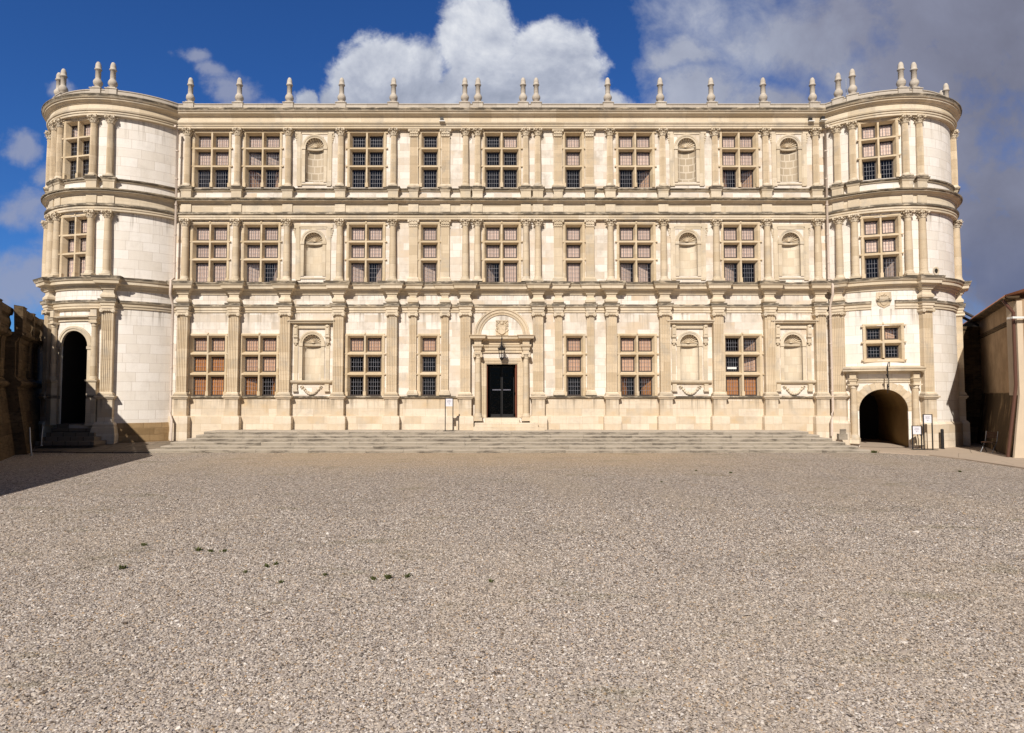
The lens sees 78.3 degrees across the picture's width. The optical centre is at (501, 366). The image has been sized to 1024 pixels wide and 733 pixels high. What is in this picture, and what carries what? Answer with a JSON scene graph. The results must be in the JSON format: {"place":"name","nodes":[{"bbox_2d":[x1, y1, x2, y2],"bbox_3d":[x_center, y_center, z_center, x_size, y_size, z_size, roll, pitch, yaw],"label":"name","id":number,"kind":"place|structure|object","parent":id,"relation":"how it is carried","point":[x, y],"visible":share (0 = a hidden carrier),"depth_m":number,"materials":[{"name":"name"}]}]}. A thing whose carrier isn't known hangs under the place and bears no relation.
{"place":"outdoors","nodes":[
{"label":"outdoors","id":0,"kind":"place"},
{"bbox_2d":[32,441,174,452],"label":"paving","id":1,"kind":"structure","parent":0,"point":[136,447],"depth_m":27.98,"materials":[{"name":"grey stone"}]},
{"bbox_2d":[35,424,106,445],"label":"portal steps","id":2,"kind":"structure","parent":1,"relation":"on","point":[62,435],"depth_m":28.52,"materials":[{"name":"grey stone"}]},
{"bbox_2d":[0,452,1023,732],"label":"ground","id":3,"kind":"structure","parent":0,"point":[438,476],"depth_m":11.91,"materials":[{"name":"beige gravel"}]},
{"bbox_2d":[0,299,43,460],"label":"terrace wall","id":4,"kind":"structure","parent":3,"relation":"on","point":[21,356],"depth_m":26.69,"materials":[{"name":"stone"}]},
{"bbox_2d":[29,427,32,455],"bbox_3d":[-19.420,3.094,25.955,0.242,1.158,0.096,-1,-3,15],"label":"metal post","id":5,"kind":"object","parent":3,"relation":"on","point":[30,440],"visible":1,"depth_m":25.93,"materials":[{"name":"grey metal"}]},
{"bbox_2d":[118,564,126,569],"bbox_3d":[-5.455,2.885,9.050,0.150,0.063,0.181,-1,-3,30],"label":"weed tuft","id":6,"kind":"object","parent":3,"relation":"on","point":[122,567],"visible":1,"depth_m":9.06,"materials":[{"name":"green plant"}]},
{"bbox_2d":[33,62,971,447],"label":"castle","id":7,"kind":"structure","parent":3,"relation":"on","point":[605,264],"depth_m":31.10,"materials":[{"name":"stone"}]},
{"bbox_2d":[58,213,86,276],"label":"window","id":8,"kind":"structure","parent":7,"relation":"in","point":[72,254],"depth_m":30.17,"materials":[{"name":"stone"}]},
{"bbox_2d":[61,118,90,179],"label":"window","id":9,"kind":"structure","parent":7,"relation":"in","point":[76,132],"depth_m":30.36,"materials":[{"name":"stone"}]},
{"bbox_2d":[188,333,227,395],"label":"window","id":10,"kind":"structure","parent":7,"relation":"in","point":[208,353],"depth_m":31.26,"materials":[{"name":"stone"}]},
{"bbox_2d":[189,221,231,281],"bbox_3d":[-14.530,-5.711,31.446,2.100,3.045,0.375,0,-3,0],"label":"window","id":11,"kind":"structure","parent":7,"relation":"in","point":[209,241],"depth_m":31.51,"materials":[{"name":"stone"}]},
{"bbox_2d":[191,129,232,187],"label":"window","id":12,"kind":"structure","parent":7,"relation":"in","point":[211,149],"depth_m":31.68,"materials":[{"name":"stone"}]},
{"bbox_2d":[239,333,279,395],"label":"window","id":13,"kind":"structure","parent":7,"relation":"in","point":[259,353],"depth_m":31.24,"materials":[{"name":"stone"}]},
{"bbox_2d":[239,221,282,281],"bbox_3d":[-11.980,-5.700,31.694,2.100,3.045,0.870,0,-3,0],"label":"window","id":14,"kind":"structure","parent":7,"relation":"in","point":[261,241],"depth_m":31.51,"materials":[{"name":"stone"}]},
{"bbox_2d":[241,129,283,187],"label":"window","id":15,"kind":"structure","parent":7,"relation":"in","point":[261,148],"depth_m":31.71,"materials":[{"name":"stone"}]},
{"bbox_2d":[344,333,385,395],"bbox_3d":[-6.760,-0.112,31.190,2.100,3.115,0.375,0,-3,0],"label":"window","id":16,"kind":"structure","parent":7,"relation":"in","point":[365,346],"depth_m":31.18,"materials":[{"name":"stone"}]},
{"bbox_2d":[344,221,386,281],"bbox_3d":[-6.760,-5.700,31.694,2.100,3.045,0.870,0,-3,0],"label":"window","id":17,"kind":"structure","parent":7,"relation":"in","point":[365,241],"depth_m":31.51,"materials":[{"name":"stone"}]},
{"bbox_2d":[345,129,387,187],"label":"window","id":18,"kind":"structure","parent":7,"relation":"in","point":[367,134],"depth_m":31.63,"materials":[{"name":"stone"}]},
{"bbox_2d":[416,334,440,395],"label":"window","id":19,"kind":"structure","parent":7,"relation":"in","point":[428,344],"depth_m":31.17,"materials":[{"name":"stone"}]},
{"bbox_2d":[418,130,440,187],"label":"window","id":20,"kind":"structure","parent":7,"relation":"in","point":[423,134],"depth_m":31.58,"materials":[{"name":"stone"}]},
{"bbox_2d":[418,222,440,281],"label":"window","id":21,"kind":"structure","parent":7,"relation":"in","point":[429,241],"depth_m":31.51,"materials":[{"name":"stone"}]},
{"bbox_2d":[489,366,513,416],"bbox_3d":[0.000,1.255,31.799,1.240,2.560,0.054,0,-3,0],"label":"entrance door","id":22,"kind":"structure","parent":7,"relation":"in","point":[494,371],"depth_m":31.79,"materials":[{"name":"black wood"}]},
{"bbox_2d":[498,336,505,360],"bbox_3d":[0.000,-0.830,30.694,0.389,1.364,0.820,0,-3,0],"label":"lantern","id":23,"kind":"object","parent":7,"relation":"hanging from","point":[501,347],"visible":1,"depth_m":30.41,"materials":[{"name":"black metal"}]},
{"bbox_2d":[481,129,522,187],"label":"window","id":24,"kind":"structure","parent":7,"relation":"in","point":[509,140],"depth_m":31.64,"materials":[{"name":"stone"}]},
{"bbox_2d":[481,221,522,281],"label":"window","id":25,"kind":"structure","parent":7,"relation":"in","point":[501,241],"depth_m":31.51,"materials":[{"name":"stone"}]},
{"bbox_2d":[562,130,584,187],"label":"window","id":26,"kind":"structure","parent":7,"relation":"in","point":[573,147],"depth_m":31.66,"materials":[{"name":"stone"}]},
{"bbox_2d":[562,222,585,281],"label":"window","id":27,"kind":"structure","parent":7,"relation":"in","point":[573,241],"depth_m":31.50,"materials":[{"name":"stone"}]},
{"bbox_2d":[562,334,586,395],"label":"window","id":28,"kind":"structure","parent":7,"relation":"in","point":[574,353],"depth_m":31.18,"materials":[{"name":"stone"}]},
{"bbox_2d":[614,129,656,187],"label":"window","id":29,"kind":"structure","parent":7,"relation":"in","point":[635,149],"depth_m":31.71,"materials":[{"name":"stone"}]},
{"bbox_2d":[615,221,657,281],"bbox_3d":[6.700,-5.705,31.572,2.100,3.045,0.626,0,-3,0],"label":"window","id":30,"kind":"structure","parent":7,"relation":"in","point":[636,241],"depth_m":31.51,"materials":[{"name":"stone"}]},
{"bbox_2d":[617,333,658,395],"bbox_3d":[6.700,-0.101,31.438,2.100,3.115,0.870,0,-3,0],"label":"window","id":31,"kind":"structure","parent":7,"relation":"in","point":[637,353],"depth_m":31.25,"materials":[{"name":"stone"}]},
{"bbox_2d":[718,129,760,187],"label":"window","id":32,"kind":"structure","parent":7,"relation":"in","point":[739,149],"depth_m":31.71,"materials":[{"name":"stone"}]},
{"bbox_2d":[720,221,761,281],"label":"window","id":33,"kind":"structure","parent":7,"relation":"in","point":[740,241],"depth_m":31.50,"materials":[{"name":"stone"}]},
{"bbox_2d":[724,333,763,395],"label":"window","id":34,"kind":"structure","parent":7,"relation":"in","point":[748,380],"depth_m":31.24,"materials":[{"name":"stone"}]},
{"bbox_2d":[856,117,900,180],"bbox_3d":[18.179,-10.483,30.412,1.860,2.925,0.375,-1,-3,18],"label":"window","id":35,"kind":"structure","parent":7,"relation":"in","point":[878,142],"depth_m":30.43,"materials":[{"name":"stone"}]},
{"bbox_2d":[858,213,903,277],"bbox_3d":[18.245,-5.759,30.392,1.860,3.045,0.788,-1,-3,18],"label":"window","id":36,"kind":"structure","parent":7,"relation":"in","point":[881,237],"depth_m":30.23,"materials":[{"name":"stone"}]},
{"bbox_2d":[861,322,906,361],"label":"window","id":37,"kind":"structure","parent":7,"relation":"in","point":[887,338],"depth_m":29.97,"materials":[{"name":"stone"}]},
{"bbox_2d":[886,362,889,391],"bbox_3d":[17.986,0.504,29.257,0.272,1.468,0.108,1,-3,-21],"label":"iron hook","id":38,"kind":"object","parent":7,"relation":"attached to","point":[887,375],"visible":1,"depth_m":29.21,"materials":[{"name":"black metal"}]},
{"bbox_2d":[148,429,869,452],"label":"stone steps","id":39,"kind":"structure","parent":3,"relation":"on","point":[472,441],"depth_m":28.03,"materials":[{"name":"beige stone"}]},
{"bbox_2d":[444,398,453,430],"bbox_3d":[-2.480,2.264,29.677,0.560,1.550,0.360,0,-3,-4],"label":"sign stand","id":40,"kind":"object","parent":39,"relation":"on","point":[448,401],"visible":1,"depth_m":29.68,"materials":[{"name":"black paint"}]},
{"bbox_2d":[837,429,847,439],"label":"stone block","id":41,"kind":"structure","parent":39,"relation":"on","point":[842,435],"depth_m":29.58,"materials":[{"name":"beige stone"}]},
{"bbox_2d":[0,486,1023,732],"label":"gravel stones","id":42,"kind":"object","parent":3,"relation":"on","point":[452,706],"visible":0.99,"depth_m":6.74,"materials":[{"name":"beige gravel"}]},
{"bbox_2d":[963,289,1023,457],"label":"plastered house","id":43,"kind":"structure","parent":3,"relation":"on","point":[1001,326],"depth_m":27.11,"materials":[{"name":"paint"}]},
{"bbox_2d":[962,311,979,326],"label":"timber beam","id":44,"kind":"structure","parent":43,"relation":"attached to","point":[971,316],"depth_m":32.75,"materials":[{"name":"brown wood"}]},
{"bbox_2d":[0,0,1023,331],"label":"sky","id":45,"kind":"structure","parent":0,"point":[974,47],"materials":[{"name":"blue"}]},
{"bbox_2d":[858,443,1023,468],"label":"pavement","id":46,"kind":"structure","parent":0,"point":[972,452],"depth_m":26.57,"materials":[{"name":"beige stone"}]},
{"bbox_2d":[911,426,925,449],"bbox_3d":[18.860,3.225,28.582,0.560,1.080,0.450,0,-3,8],"label":"sign stand","id":47,"kind":"object","parent":46,"relation":"on","point":[916,429],"visible":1,"depth_m":28.58,"materials":[{"name":"black paint"}]},
{"bbox_2d":[922,414,935,449],"bbox_3d":[19.300,2.961,28.494,0.600,1.600,0.450,0,-3,8],"label":"sign stand","id":48,"kind":"object","parent":46,"relation":"on","point":[927,418],"visible":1,"depth_m":28.50,"materials":[{"name":"black paint"}]},
{"bbox_2d":[940,429,944,448],"bbox_3d":[20.220,3.321,28.878,0.166,0.915,0.170,0,-3,0],"label":"bollard","id":49,"kind":"object","parent":46,"relation":"on","point":[942,437],"visible":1,"depth_m":28.83,"materials":[{"name":"black metal"}]},
{"bbox_2d":[963,327,981,442],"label":"garden wall","id":50,"kind":"structure","parent":46,"relation":"on","point":[972,365],"depth_m":32.46,"materials":[{"name":"stone"}]},
{"bbox_2d":[980,431,997,452],"bbox_3d":[20.949,3.248,27.045,0.566,0.913,0.462,1,-3,-28],"label":"folding chair","id":51,"kind":"object","parent":46,"relation":"on","point":[992,435],"visible":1,"depth_m":27.13,"materials":[{"name":"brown wood"}]}
]}

